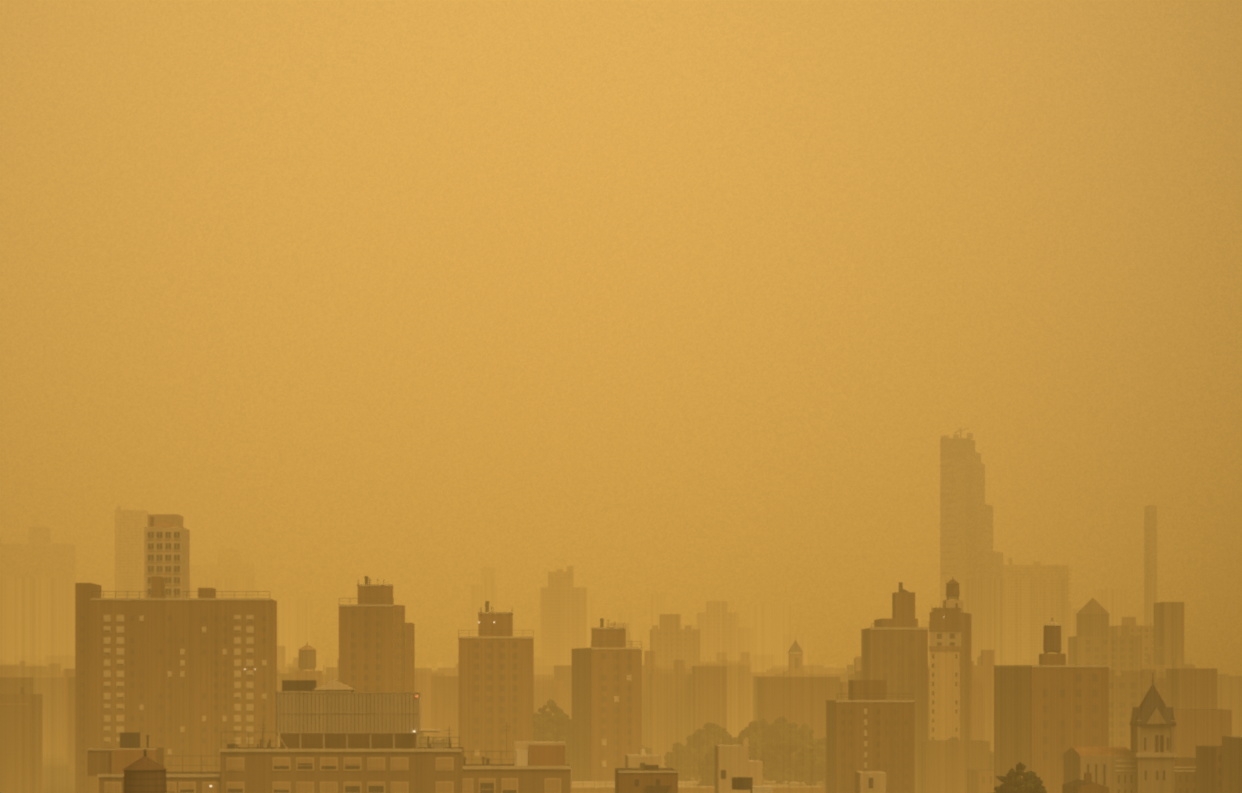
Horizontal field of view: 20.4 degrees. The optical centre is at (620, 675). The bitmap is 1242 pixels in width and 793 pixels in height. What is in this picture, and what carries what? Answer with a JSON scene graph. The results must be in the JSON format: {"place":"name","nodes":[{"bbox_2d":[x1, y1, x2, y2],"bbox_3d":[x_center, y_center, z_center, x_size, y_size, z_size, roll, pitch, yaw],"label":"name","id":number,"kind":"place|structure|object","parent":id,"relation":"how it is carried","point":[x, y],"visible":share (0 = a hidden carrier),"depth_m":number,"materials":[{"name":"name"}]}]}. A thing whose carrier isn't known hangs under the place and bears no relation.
{"place":"outdoors","nodes":[
{"label":"outdoors","id":0,"kind":"place"},
{"bbox_2d":[0,687,42,792],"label":"edge blocks","id":1,"kind":"structure","parent":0,"point":[21,742],"depth_m":792.74,"materials":[{"name":"brown brick"}]},
{"bbox_2d":[122,749,167,792],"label":"water tank","id":2,"kind":"object","parent":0,"point":[145,774],"visible":1,"depth_m":267.22,"materials":[{"name":"wood"}]},
{"bbox_2d":[293,642,322,687],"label":"tank building","id":3,"kind":"structure","parent":0,"point":[307,656],"depth_m":898.30,"materials":[{"name":"beige brick"}]},
{"bbox_2d":[338,576,414,694],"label":"apartment building","id":4,"kind":"structure","parent":0,"point":[376,643],"depth_m":686.60,"materials":[{"name":"brick"}]},
{"bbox_2d":[43,753,993,792],"bbox_3d":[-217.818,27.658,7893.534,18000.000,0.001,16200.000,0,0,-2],"label":"ground","id":5,"kind":"structure","parent":0,"point":[58,776],"depth_m":946.90,"materials":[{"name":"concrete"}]},
{"bbox_2d":[144,514,189,597],"bbox_3d":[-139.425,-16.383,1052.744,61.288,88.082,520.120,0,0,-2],"label":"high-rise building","id":6,"kind":"structure","parent":5,"relation":"on","point":[167,546],"depth_m":793.74,"materials":[{"name":"concrete"}]},
{"bbox_2d":[75,576,276,792],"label":"wide block","id":7,"kind":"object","parent":5,"relation":"on","point":[191,681],"visible":0.9,"depth_m":664.24,"materials":[{"name":"brick"}]},
{"bbox_2d":[87,679,570,792],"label":"building","id":8,"kind":"structure","parent":5,"relation":"on","point":[358,765],"depth_m":381.03,"materials":[{"name":"beige brick"}]},
{"bbox_2d":[248,691,459,748],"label":"louvre screen","id":9,"kind":"object","parent":8,"relation":"on","point":[336,712],"visible":0.85,"depth_m":383.31,"materials":[{"name":"metal"}]},
{"bbox_2d":[458,601,533,763],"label":"apartment building","id":10,"kind":"structure","parent":5,"relation":"on","point":[496,675],"depth_m":706.07,"materials":[{"name":"brick"}]},
{"bbox_2d":[572,618,641,780],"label":"apartment building","id":11,"kind":"structure","parent":5,"relation":"on","point":[607,693],"depth_m":727.89,"materials":[{"name":"brick"}]},
{"bbox_2d":[0,646,1241,769],"bbox_3d":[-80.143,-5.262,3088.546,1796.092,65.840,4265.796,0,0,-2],"label":"city building","id":12,"kind":"structure","parent":5,"relation":"on","point":[681,701],"depth_m":1074.59,"materials":[{"name":"brown brick"}]},
{"bbox_2d":[571,738,885,792],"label":"roofs","id":13,"kind":"structure","parent":5,"relation":"on","point":[737,770],"depth_m":447.15,"materials":[{"name":"brown brick"}]},
{"bbox_2d":[277,598,1183,750],"bbox_3d":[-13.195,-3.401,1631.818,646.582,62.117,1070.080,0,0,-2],"label":"skyline","id":14,"kind":"structure","parent":5,"relation":"on","point":[1127,647],"depth_m":1438.59,"materials":[{"name":"brown brick"}]},
{"bbox_2d":[418,699,1046,792],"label":"trees","id":15,"kind":"object","parent":5,"relation":"on","point":[780,750],"visible":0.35,"depth_m":730.40,"materials":[{"name":"green plant"}]},
{"bbox_2d":[826,680,914,792],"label":"apartment block","id":16,"kind":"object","parent":5,"relation":"on","point":[870,726],"visible":0.88,"depth_m":558.06,"materials":[{"name":"brown brick"}]},
{"bbox_2d":[861,582,927,790],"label":"building","id":17,"kind":"structure","parent":5,"relation":"on","point":[894,651],"depth_m":829.02,"materials":[{"name":"brown brick"}]},
{"bbox_2d":[918,577,989,792],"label":"tower","id":18,"kind":"structure","parent":5,"relation":"on","point":[944,763],"depth_m":799.62,"materials":[{"name":"concrete"}]},
{"bbox_2d":[967,709,1241,792],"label":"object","id":19,"kind":"structure","parent":5,"relation":"on","point":[1208,751],"depth_m":559.51,"materials":[{"name":"brown brick"}]},
{"bbox_2d":[1064,673,1176,792],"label":"church","id":20,"kind":"structure","parent":5,"relation":"on","point":[1145,764],"depth_m":520.41,"materials":[{"name":"stone"}]},
{"bbox_2d":[0,505,1156,665],"bbox_3d":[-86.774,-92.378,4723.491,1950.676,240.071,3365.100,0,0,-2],"label":"skyline","id":21,"kind":"structure","parent":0,"point":[37,591],"depth_m":4325.21,"materials":[{"name":"concrete"}]},
{"bbox_2d":[0,0,1241,675],"label":"sky","id":22,"kind":"structure","parent":0,"point":[695,303],"materials":[{"name":"orange"}]},
{"bbox_2d":[783,636,807,676],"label":"cupola","id":23,"kind":"object","parent":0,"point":[795,652],"visible":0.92,"depth_m":1253.46,"materials":[{"name":"beige brick"}]},
{"bbox_2d":[940,428,1004,660],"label":"tall tower","id":24,"kind":"structure","parent":0,"point":[971,561],"depth_m":2907.45,"materials":[{"name":"concrete"}]},
{"bbox_2d":[993,618,1109,792],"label":"dark block","id":25,"kind":"structure","parent":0,"point":[1050,710],"depth_m":642.49,"materials":[{"name":"concrete"}]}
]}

